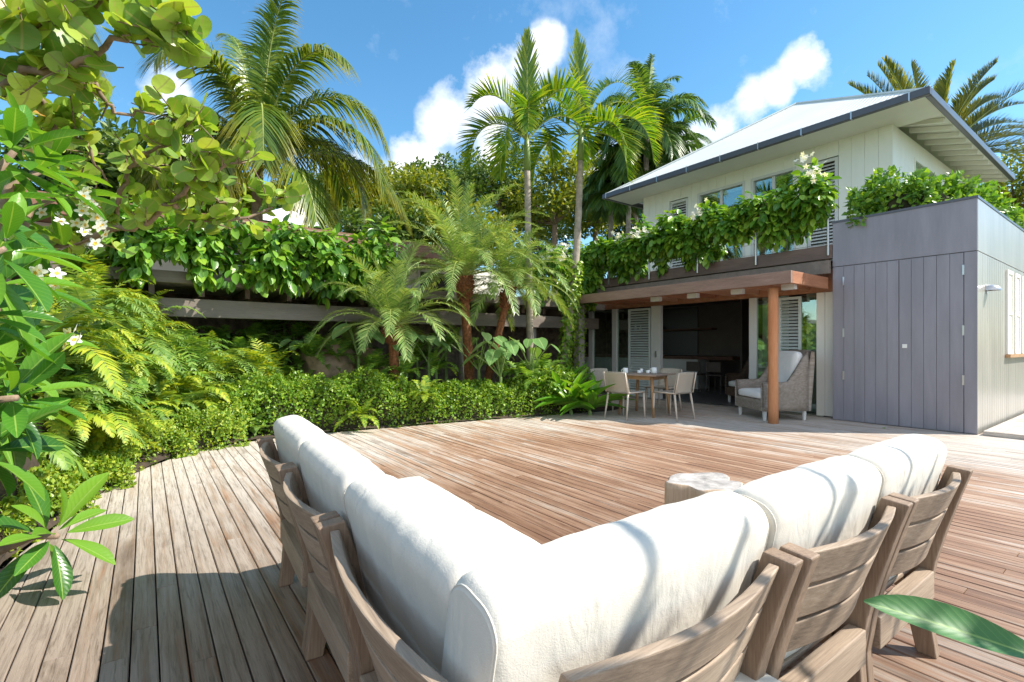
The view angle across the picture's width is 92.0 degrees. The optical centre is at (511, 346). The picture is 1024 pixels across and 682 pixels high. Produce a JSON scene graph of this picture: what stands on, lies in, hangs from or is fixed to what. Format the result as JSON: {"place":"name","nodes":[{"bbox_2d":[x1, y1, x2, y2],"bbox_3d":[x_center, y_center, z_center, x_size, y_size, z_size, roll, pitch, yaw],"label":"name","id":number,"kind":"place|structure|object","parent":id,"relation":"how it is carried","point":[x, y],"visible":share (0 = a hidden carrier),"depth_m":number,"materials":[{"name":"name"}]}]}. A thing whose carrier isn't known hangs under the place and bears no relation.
{"place":"outdoors","nodes":[
{"label":"outdoors","id":0,"kind":"place"},
{"bbox_2d":[267,321,319,366],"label":"fern","id":1,"kind":"object","parent":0,"point":[302,325],"visible":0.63,"depth_m":8.90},
{"bbox_2d":[0,408,622,681],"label":"deck underlay","id":2,"kind":"object","parent":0,"point":[4,564],"depth_m":2.84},
{"bbox_2d":[0,394,1023,681],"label":"deck","id":3,"kind":"structure","parent":2,"relation":"on","point":[544,478],"depth_m":3.35,"materials":[{"name":"brown wood"}]},
{"bbox_2d":[117,395,250,471],"bbox_3d":[-4.068,0.915,5.641,1.353,0.684,1.994,0,0,17],"label":"hedge","id":4,"kind":"object","parent":3,"relation":"on","point":[184,436],"visible":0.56,"depth_m":5.75,"materials":[{"name":"green plant"}]},
{"bbox_2d":[0,377,618,564],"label":"planting bed","id":5,"kind":"object","parent":3,"relation":"on","point":[33,462],"visible":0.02,"depth_m":5.06,"materials":[{"name":"soil"}]},
{"bbox_2d":[0,383,118,495],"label":"fern","id":6,"kind":"object","parent":5,"relation":"on","point":[66,459],"visible":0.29,"depth_m":2.98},
{"bbox_2d":[1,369,121,423],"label":"fern","id":7,"kind":"object","parent":5,"relation":"on","point":[76,378],"visible":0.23,"depth_m":4.17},
{"bbox_2d":[2,319,125,401],"bbox_3d":[-4.104,0.132,4.234,1.089,0.750,1.087,0,0,-27],"label":"fern","id":8,"kind":"object","parent":5,"relation":"on","point":[58,372],"visible":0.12,"depth_m":4.23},
{"bbox_2d":[0,87,133,599],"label":"plumeria","id":9,"kind":"object","parent":5,"relation":"on","point":[27,250],"visible":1,"depth_m":2.35,"materials":[{"name":"green plant"}]},
{"bbox_2d":[0,297,138,399],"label":"fern","id":10,"kind":"object","parent":5,"relation":"on","point":[69,318],"visible":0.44,"depth_m":3.96,"materials":[{"name":"plant"}]},
{"bbox_2d":[0,430,144,561],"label":"hedge","id":11,"kind":"object","parent":5,"relation":"on","point":[52,478],"visible":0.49,"depth_m":3.80,"materials":[{"name":"green plant"}]},
{"bbox_2d":[1,298,146,400],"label":"fern","id":12,"kind":"object","parent":5,"relation":"on","point":[69,359],"visible":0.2,"depth_m":4.15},
{"bbox_2d":[4,260,157,323],"bbox_3d":[-5.094,-0.545,5.755,1.401,0.854,1.232,0,0,25],"label":"fern","id":13,"kind":"object","parent":5,"relation":"on","point":[95,292],"visible":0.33,"depth_m":5.79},
{"bbox_2d":[23,375,141,441],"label":"fern","id":14,"kind":"object","parent":5,"relation":"on","point":[60,428],"visible":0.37,"depth_m":3.90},
{"bbox_2d":[53,244,112,279],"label":"fern","id":15,"kind":"object","parent":5,"relation":"on","point":[83,266],"visible":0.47,"depth_m":6.29,"materials":[{"name":"green plant"}]},
{"bbox_2d":[49,285,139,333],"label":"fern","id":16,"kind":"object","parent":5,"relation":"on","point":[75,292],"visible":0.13,"depth_m":5.05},
{"bbox_2d":[30,361,160,413],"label":"fern","id":17,"kind":"object","parent":5,"relation":"on","point":[136,398],"visible":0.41,"depth_m":4.52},
{"bbox_2d":[43,370,159,444],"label":"fern","id":18,"kind":"object","parent":5,"relation":"on","point":[131,424],"visible":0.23,"depth_m":4.26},
{"bbox_2d":[46,369,157,469],"bbox_3d":[-3.796,0.610,4.187,1.227,0.832,1.062,0,0,-15],"label":"fern","id":19,"kind":"object","parent":5,"relation":"on","point":[77,392],"visible":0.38,"depth_m":4.19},
{"bbox_2d":[57,264,153,333],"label":"fern","id":20,"kind":"object","parent":5,"relation":"on","point":[102,270],"visible":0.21,"depth_m":5.95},
{"bbox_2d":[62,366,171,470],"bbox_3d":[-3.850,0.666,4.651,1.104,0.988,1.330,0,0,-37],"label":"fern","id":21,"kind":"object","parent":5,"relation":"on","point":[143,425],"visible":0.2,"depth_m":4.62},
{"bbox_2d":[77,303,165,366],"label":"fern","id":22,"kind":"object","parent":5,"relation":"on","point":[103,325],"visible":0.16,"depth_m":5.38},
{"bbox_2d":[88,382,180,449],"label":"fern","id":23,"kind":"object","parent":5,"relation":"on","point":[99,441],"visible":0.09,"depth_m":4.45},
{"bbox_2d":[111,352,174,384],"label":"fern","id":24,"kind":"object","parent":5,"relation":"on","point":[151,379],"visible":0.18,"depth_m":5.51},
{"bbox_2d":[105,288,201,374],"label":"fern","id":25,"kind":"object","parent":5,"relation":"on","point":[164,350],"visible":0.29,"depth_m":6.16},
{"bbox_2d":[0,0,307,257],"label":"sea grape tree","id":26,"kind":"object","parent":5,"relation":"on","point":[63,64],"visible":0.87,"depth_m":3.46,"materials":[{"name":"green plant"}]},
{"bbox_2d":[115,304,197,376],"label":"fern","id":27,"kind":"object","parent":5,"relation":"on","point":[151,330],"visible":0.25,"depth_m":6.25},
{"bbox_2d":[143,379,204,416],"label":"fern","id":28,"kind":"object","parent":5,"relation":"on","point":[160,398],"visible":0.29,"depth_m":5.88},
{"bbox_2d":[145,371,238,412],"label":"fern","id":29,"kind":"object","parent":5,"relation":"on","point":[207,403],"visible":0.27,"depth_m":6.21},
{"bbox_2d":[165,328,222,383],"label":"fern","id":30,"kind":"object","parent":5,"relation":"on","point":[184,352],"visible":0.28,"depth_m":6.78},
{"bbox_2d":[163,330,236,378],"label":"fern","id":31,"kind":"object","parent":5,"relation":"on","point":[213,354],"visible":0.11,"depth_m":7.04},
{"bbox_2d":[173,364,230,406],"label":"fern","id":32,"kind":"object","parent":5,"relation":"on","point":[188,379],"visible":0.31,"depth_m":6.24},
{"bbox_2d":[192,324,241,349],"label":"fern","id":33,"kind":"object","parent":5,"relation":"on","point":[221,333],"visible":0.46,"depth_m":8.07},
{"bbox_2d":[214,333,267,361],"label":"fern","id":34,"kind":"object","parent":5,"relation":"on","point":[239,342],"visible":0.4,"depth_m":7.82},
{"bbox_2d":[221,322,282,364],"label":"fern","id":35,"kind":"object","parent":5,"relation":"on","point":[254,330],"visible":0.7,"depth_m":8.49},
{"bbox_2d":[237,335,310,386],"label":"fern","id":36,"kind":"object","parent":5,"relation":"on","point":[261,359],"visible":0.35,"depth_m":7.55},
{"bbox_2d":[4,190,604,387],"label":"garden wing","id":37,"kind":"structure","parent":5,"relation":"on","point":[239,307],"depth_m":9.52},
{"bbox_2d":[85,192,413,309],"bbox_3d":[-3.694,-1.454,7.848,4.711,1.685,1.486,0,0,-37],"label":"climbing vine","id":38,"kind":"object","parent":37,"relation":"attached to","point":[291,262],"visible":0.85,"depth_m":7.55,"materials":[{"name":"green plant"}]},
{"bbox_2d":[418,269,454,291],"bbox_3d":[-1.876,-1.630,13.019,1.300,0.700,0.048,0,0,-37],"label":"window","id":39,"kind":"structure","parent":37,"relation":"in","point":[441,284],"depth_m":12.92,"materials":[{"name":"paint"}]},
{"bbox_2d":[513,244,606,312],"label":"climbing vine","id":40,"kind":"object","parent":37,"relation":"attached to","point":[591,282],"visible":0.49,"depth_m":11.49,"materials":[{"name":"green plant"}]},
{"bbox_2d":[280,332,339,374],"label":"fern","id":41,"kind":"object","parent":5,"relation":"on","point":[310,349],"visible":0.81,"depth_m":8.15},
{"bbox_2d":[299,344,361,391],"bbox_3d":[-3.095,0.582,8.549,1.123,1.268,0.779,0,0,-37],"label":"boulder","id":42,"kind":"object","parent":5,"relation":"on","point":[314,363],"visible":0.25,"depth_m":8.29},
{"bbox_2d":[313,338,366,361],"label":"fern","id":43,"kind":"object","parent":5,"relation":"on","point":[342,349],"visible":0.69,"depth_m":8.38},
{"bbox_2d":[328,319,384,380],"bbox_3d":[-2.657,0.306,8.269,0.790,1.564,1.121,0,0,-37],"label":"elephant ear","id":44,"kind":"object","parent":5,"relation":"on","point":[378,336],"visible":0.56,"depth_m":8.12},
{"bbox_2d":[334,397,378,430],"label":"fern","id":45,"kind":"object","parent":5,"relation":"on","point":[363,411],"visible":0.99,"depth_m":7.07,"materials":[{"name":"green plant"}]},
{"bbox_2d":[341,348,398,387],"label":"fern","id":46,"kind":"object","parent":5,"relation":"on","point":[373,361],"visible":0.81,"depth_m":8.23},
{"bbox_2d":[306,238,476,390],"bbox_3d":[-1.976,-0.349,8.139,2.805,2.967,2.673,0,0,-37],"label":"pygmy date palm","id":47,"kind":"object","parent":5,"relation":"on","point":[391,305],"visible":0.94,"depth_m":7.89,"materials":[{"name":"plant"}]},
{"bbox_2d":[379,356,432,384],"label":"fern","id":48,"kind":"object","parent":5,"relation":"on","point":[403,367],"visible":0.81,"depth_m":8.23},
{"bbox_2d":[223,364,593,442],"bbox_3d":[-1.245,0.775,8.208,6.180,1.008,0.999,0,0,-30],"label":"hedge","id":49,"kind":"object","parent":5,"relation":"on","point":[282,396],"visible":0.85,"depth_m":7.54,"materials":[{"name":"green plant"}]},
{"bbox_2d":[399,335,450,381],"bbox_3d":[-1.611,0.435,8.871,1.097,1.278,0.488,0,0,17],"label":"elephant ear","id":50,"kind":"object","parent":5,"relation":"on","point":[437,341],"visible":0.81,"depth_m":8.87},
{"bbox_2d":[408,375,442,402],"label":"fern","id":51,"kind":"object","parent":5,"relation":"on","point":[424,387],"visible":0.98,"depth_m":7.63,"materials":[{"name":"green plant"}]},
{"bbox_2d":[413,350,463,382],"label":"fern","id":52,"kind":"object","parent":5,"relation":"on","point":[437,365],"visible":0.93,"depth_m":8.93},
{"bbox_2d":[370,169,562,390],"bbox_3d":[-0.931,-1.044,9.264,3.663,4.302,3.809,0,0,-37],"label":"pygmy date palm","id":53,"kind":"object","parent":5,"relation":"on","point":[463,278],"visible":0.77,"depth_m":8.85,"materials":[{"name":"plant"}]},
{"bbox_2d":[437,332,507,386],"bbox_3d":[-0.660,0.435,8.968,1.247,1.403,0.866,0,0,5],"label":"elephant ear","id":54,"kind":"object","parent":5,"relation":"on","point":[500,340],"visible":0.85,"depth_m":8.86},
{"bbox_2d":[463,338,524,383],"bbox_3d":[-0.340,0.501,8.723,1.141,1.372,1.041,0,0,21],"label":"elephant ear","id":55,"kind":"object","parent":5,"relation":"on","point":[492,356],"visible":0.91,"depth_m":8.52},
{"bbox_2d":[440,218,582,385],"bbox_3d":[-0.019,-0.685,9.557,2.638,3.580,2.795,0,0,1],"label":"pygmy date palm","id":56,"kind":"object","parent":5,"relation":"on","point":[508,260],"visible":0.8,"depth_m":9.23,"materials":[{"name":"plant"}]},
{"bbox_2d":[455,26,605,368],"bbox_3d":[0.430,-2.910,10.377,2.929,7.882,2.957,0,0,-37],"label":"slender palm","id":57,"kind":"object","parent":5,"relation":"on","point":[524,120],"visible":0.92,"depth_m":10.24,"materials":[{"name":"green plant"}]},
{"bbox_2d":[501,337,559,386],"bbox_3d":[0.314,0.507,8.997,1.126,1.353,0.970,0,0,-37],"label":"elephant ear","id":58,"kind":"object","parent":5,"relation":"on","point":[542,343],"visible":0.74,"depth_m":8.94},
{"bbox_2d":[510,360,562,392],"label":"fern","id":59,"kind":"object","parent":5,"relation":"on","point":[526,373],"visible":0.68,"depth_m":8.82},
{"bbox_2d":[507,28,663,369],"bbox_3d":[1.651,-3.132,11.154,3.560,8.443,2.821,0,0,12],"label":"slender palm","id":60,"kind":"object","parent":5,"relation":"on","point":[582,151],"visible":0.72,"depth_m":10.87,"materials":[{"name":"green plant"}]},
{"bbox_2d":[256,415,474,653],"bbox_3d":[-0.721,0.781,2.440,0.933,0.878,0.741,0,0,-33],"label":"sofa section","id":61,"kind":"object","parent":3,"relation":"on","point":[292,433],"visible":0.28,"depth_m":2.27,"materials":[{"name":"fabric"}]},
{"bbox_2d":[276,435,540,681],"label":"sofa section","id":62,"kind":"object","parent":3,"relation":"on","point":[332,469],"visible":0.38,"depth_m":1.63,"materials":[{"name":"fabric"}]},
{"bbox_2d":[315,473,802,681],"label":"sofa section","id":63,"kind":"object","parent":3,"relation":"on","point":[698,588],"visible":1,"depth_m":0.89,"materials":[{"name":"fabric"}]},
{"bbox_2d":[534,367,603,414],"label":"nest fern","id":64,"kind":"object","parent":3,"relation":"on","point":[573,392],"visible":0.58,"depth_m":8.69,"materials":[{"name":"green plant"}]},
{"bbox_2d":[572,304,587,383],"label":"pillar","id":65,"kind":"structure","parent":3,"relation":"on","point":[579,353],"depth_m":11.50,"materials":[{"name":"plant"}]},
{"bbox_2d":[550,373,634,415],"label":"nest fern","id":66,"kind":"object","parent":3,"relation":"on","point":[589,397],"visible":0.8,"depth_m":8.61,"materials":[{"name":"green plant"}]},
{"bbox_2d":[603,372,645,420],"bbox_3d":[1.920,0.821,8.470,0.554,0.802,0.492,0,0,-39],"label":"dining chair","id":67,"kind":"object","parent":3,"relation":"on","point":[619,380],"visible":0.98,"depth_m":8.33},
{"bbox_2d":[618,372,675,417],"bbox_3d":[2.397,0.852,8.938,0.820,0.742,0.820,0,0,41],"label":"dining table","id":68,"kind":"object","parent":3,"relation":"on","point":[651,377],"visible":0.71,"depth_m":8.79,"materials":[{"name":"brown wood"}]},
{"bbox_2d":[645,368,681,412],"bbox_3d":[2.901,0.821,9.452,0.554,0.802,0.492,0,0,-41],"label":"dining chair","id":69,"kind":"object","parent":3,"relation":"on","point":[671,382],"visible":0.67,"depth_m":9.54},
{"bbox_2d":[653,372,696,420],"bbox_3d":[2.759,0.821,8.396,0.492,0.802,0.554,0,0,-35],"label":"dining chair","id":70,"kind":"object","parent":3,"relation":"on","point":[684,384],"visible":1,"depth_m":8.22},
{"bbox_2d":[545,263,832,416],"bbox_3d":[4.634,-0.085,13.803,5.108,2.710,9.750,0,0,-37],"label":"garden room","id":71,"kind":"object","parent":3,"relation":"on","point":[739,322],"visible":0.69,"depth_m":12.02,"materials":[{"name":"white wood"}]},
{"bbox_2d":[585,354,739,388],"bbox_3d":[4.438,0.745,15.837,0.800,0.950,5.950,0,0,-37],"label":"kitchen counter","id":72,"kind":"object","parent":71,"relation":"on","point":[669,361],"visible":0.29,"depth_m":14.77,"materials":[{"name":"paint"}]},
{"bbox_2d":[519,245,832,297],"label":"terrace","id":73,"kind":"structure","parent":71,"relation":"on","point":[815,260],"depth_m":9.47,"materials":[{"name":"wood"}]},
{"bbox_2d":[604,204,828,284],"bbox_3d":[3.478,-2.026,10.736,0.044,0.992,6.140,0,0,-37],"label":"railing","id":74,"kind":"object","parent":73,"relation":"on","point":[756,254],"visible":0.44,"depth_m":9.25,"materials":[{"name":"metal"}]},
{"bbox_2d":[554,151,841,284],"bbox_3d":[3.223,-2.341,10.838,1.360,1.862,6.886,0,0,-37],"label":"flowering vine","id":75,"kind":"object","parent":74,"relation":"attached to","point":[693,236],"visible":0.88,"depth_m":9.61,"materials":[{"name":"green plant"}]},
{"bbox_2d":[602,86,1014,270],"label":"house","id":76,"kind":"structure","parent":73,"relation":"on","point":[853,141],"depth_m":11.82,"materials":[{"name":"white paint"}]},
{"bbox_2d":[697,181,744,260],"bbox_3d":[5.668,-2.970,13.407,0.100,2.680,1.380,0,0,-37],"label":"window","id":77,"kind":"structure","parent":76,"relation":"in","point":[742,183],"depth_m":13.38,"materials":[{"name":"paint"}]},
{"bbox_2d":[751,166,795,255],"bbox_3d":[6.496,-2.970,12.290,0.100,2.680,1.100,0,0,-37],"label":"window","id":78,"kind":"structure","parent":76,"relation":"in","point":[772,175],"depth_m":12.31,"materials":[{"name":"paint"}]},
{"bbox_2d":[725,349,762,401],"bbox_3d":[5.296,0.635,10.705,0.938,1.170,0.880,0,0,-22],"label":"wicker armchair","id":79,"kind":"object","parent":71,"relation":"on","point":[730,378],"visible":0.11,"depth_m":10.89,"materials":[{"name":"wicker"}]},
{"bbox_2d":[665,472,742,504],"bbox_3d":[1.091,0.992,2.831,0.447,0.456,0.437,0,0,3],"label":"stump table","id":80,"kind":"object","parent":3,"relation":"on","point":[679,487],"visible":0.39,"depth_m":2.77,"materials":[{"name":"beige wood"}]},
{"bbox_2d":[579,270,829,423],"bbox_3d":[3.417,0.028,9.929,1.600,2.385,4.876,0,0,-37],"label":"pergola","id":81,"kind":"object","parent":3,"relation":"on","point":[774,284],"visible":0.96,"depth_m":8.21,"materials":[{"name":"red wood"}]},
{"bbox_2d":[735,350,814,420],"bbox_3d":[4.534,0.635,8.571,0.938,1.170,0.880,0,0,-5],"label":"wicker armchair","id":82,"kind":"object","parent":3,"relation":"on","point":[796,371],"visible":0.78,"depth_m":8.17,"materials":[{"name":"wicker"}]},
{"bbox_2d":[732,455,912,681],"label":"sofa section","id":83,"kind":"object","parent":3,"relation":"on","point":[833,532],"visible":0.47,"depth_m":1.30,"materials":[{"name":"fabric"}]},
{"bbox_2d":[846,434,972,681],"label":"sofa section","id":84,"kind":"object","parent":3,"relation":"on","point":[909,467],"visible":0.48,"depth_m":1.70,"materials":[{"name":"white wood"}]},
{"bbox_2d":[832,195,1023,433],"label":"shed","id":85,"kind":"structure","parent":3,"relation":"on","point":[928,332],"depth_m":7.49,"materials":[{"name":"grey paint"}]},
{"bbox_2d":[843,260,898,425],"bbox_3d":[5.683,-0.058,7.856,0.038,2.531,0.751,0,0,-37],"label":"door","id":86,"kind":"structure","parent":85,"relation":"in","point":[871,290],"depth_m":7.83,"materials":[{"name":"grey paint"}]},
{"bbox_2d":[899,253,963,432],"bbox_3d":[6.135,-0.058,7.247,0.038,2.531,0.748,0,0,-37],"label":"door","id":87,"kind":"structure","parent":85,"relation":"in","point":[931,288],"depth_m":7.22,"materials":[{"name":"grey paint"}]},
{"bbox_2d":[841,165,1023,228],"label":"hedge","id":88,"kind":"object","parent":85,"relation":"on","point":[918,187],"visible":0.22,"depth_m":7.81,"materials":[{"name":"green plant"}]},
{"bbox_2d":[1006,269,1013,353],"bbox_3d":[8.137,-0.560,8.082,0.460,1.360,0.025,0,0,-37],"label":"window","id":89,"kind":"structure","parent":85,"relation":"in","point":[1009,274],"depth_m":8.08,"materials":[{"name":"white paint"}]},
{"bbox_2d":[1014,273,1020,353],"bbox_3d":[8.635,-0.560,8.451,0.460,1.360,0.025,0,0,-37],"label":"window","id":90,"kind":"structure","parent":85,"relation":"in","point":[1017,278],"depth_m":8.48,"materials":[{"name":"white paint"}]},
{"bbox_2d":[983,414,1023,439],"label":"raised deck","id":91,"kind":"structure","parent":3,"relation":"on","point":[1012,428],"depth_m":6.92,"materials":[{"name":"white concrete"}]},
{"bbox_2d":[0,0,1023,296],"label":"sky","id":92,"kind":"structure","parent":0,"point":[415,62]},
{"bbox_2d":[864,594,1023,658],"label":"leaf","id":93,"kind":"object","parent":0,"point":[951,622],"visible":1,"depth_m":1.07,"materials":[{"name":"green plant"}]},
{"label":"ground","id":94,"kind":"structure","parent":0,"visible":0},
{"bbox_2d":[0,122,131,202],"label":"tree","id":95,"kind":"object","parent":94,"relation":"on","point":[16,158],"visible":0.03,"depth_m":14.43,"materials":[{"name":"green plant"}]},
{"bbox_2d":[20,109,171,202],"bbox_3d":[-12.652,-2.995,15.710,5.084,8.631,5.597,0,0,-6],"label":"tree","id":96,"kind":"object","parent":94,"relation":"on","point":[110,142],"visible":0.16,"depth_m":14.62,"materials":[{"name":"green plant"}]},
{"bbox_2d":[129,0,411,234],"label":"coconut palm","id":97,"kind":"object","parent":94,"relation":"on","point":[281,134],"visible":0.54,"depth_m":12.95,"materials":[{"name":"green plant"}]},
{"bbox_2d":[263,208,332,230],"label":"house","id":98,"kind":"structure","parent":94,"relation":"on","point":[279,214],"depth_m":19.18,"materials":[{"name":"white paint"}]},
{"bbox_2d":[271,164,362,229],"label":"tree","id":99,"kind":"object","parent":94,"relation":"on","point":[317,178],"visible":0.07,"depth_m":23.07,"materials":[{"name":"green plant"}]},
{"bbox_2d":[333,160,412,219],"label":"tree","id":100,"kind":"object","parent":94,"relation":"on","point":[391,178],"visible":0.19,"depth_m":25.64,"materials":[{"name":"green plant"}]},
{"bbox_2d":[330,200,430,243],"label":"tree","id":101,"kind":"object","parent":94,"relation":"on","point":[356,222],"visible":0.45,"depth_m":19.84,"materials":[{"name":"green plant"}]},
{"bbox_2d":[370,162,448,215],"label":"tree","id":102,"kind":"object","parent":94,"relation":"on","point":[417,184],"visible":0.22,"depth_m":23.07,"materials":[{"name":"green plant"}]},
{"bbox_2d":[405,151,490,207],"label":"tree","id":103,"kind":"object","parent":94,"relation":"on","point":[439,165],"visible":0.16,"depth_m":28.60,"materials":[{"name":"green plant"}]},
{"bbox_2d":[398,189,523,252],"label":"tree","id":104,"kind":"object","parent":94,"relation":"on","point":[494,216],"visible":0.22,"depth_m":20.38,"materials":[{"name":"green plant"}]},
{"bbox_2d":[443,141,551,261],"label":"tree","id":105,"kind":"object","parent":94,"relation":"on","point":[479,180],"visible":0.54,"depth_m":26.16,"materials":[{"name":"green plant"}]},
{"bbox_2d":[489,207,589,255],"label":"tree","id":106,"kind":"object","parent":94,"relation":"on","point":[565,241],"visible":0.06,"depth_m":33.92,"materials":[{"name":"green plant"}]},
{"bbox_2d":[498,136,597,290],"bbox_3d":[2.128,-4.551,25.296,5.160,11.742,5.708,0,0,-37],"label":"tree","id":107,"kind":"object","parent":94,"relation":"on","point":[558,204],"visible":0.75,"depth_m":24.36,"materials":[{"name":"green plant"}]},
{"bbox_2d":[558,167,631,243],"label":"tree","id":108,"kind":"object","parent":94,"relation":"on","point":[596,226],"visible":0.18,"depth_m":26.91,"materials":[{"name":"green plant"}]},
{"bbox_2d":[581,160,642,273],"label":"plume palm","id":109,"kind":"object","parent":94,"relation":"on","point":[601,207],"visible":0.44,"depth_m":19.59,"materials":[{"name":"green plant"}]},
{"bbox_2d":[585,116,673,233],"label":"plume palm","id":110,"kind":"object","parent":94,"relation":"on","point":[649,155],"visible":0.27,"depth_m":18.00,"materials":[{"name":"green plant"}]},
{"bbox_2d":[589,53,716,229],"bbox_3d":[5.096,-4.574,17.938,4.684,11.910,4.365,0,0,-8],"label":"plume palm","id":111,"kind":"object","parent":94,"relation":"on","point":[646,75],"visible":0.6,"depth_m":17.28,"materials":[{"name":"green plant"}]},
{"bbox_2d":[629,102,711,180],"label":"plume palm","id":112,"kind":"object","parent":94,"relation":"on","point":[664,155],"visible":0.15,"depth_m":18.40,"materials":[{"name":"green plant"}]},
{"bbox_2d":[847,55,1023,198],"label":"date palm","id":113,"kind":"object","parent":94,"relation":"on","point":[896,78],"visible":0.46,"depth_m":23.97,"materials":[{"name":"green plant"}]},
{"bbox_2d":[979,138,1023,208],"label":"tree","id":114,"kind":"object","parent":94,"relation":"on","point":[1017,192],"visible":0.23,"depth_m":29.15,"materials":[{"name":"green plant"}]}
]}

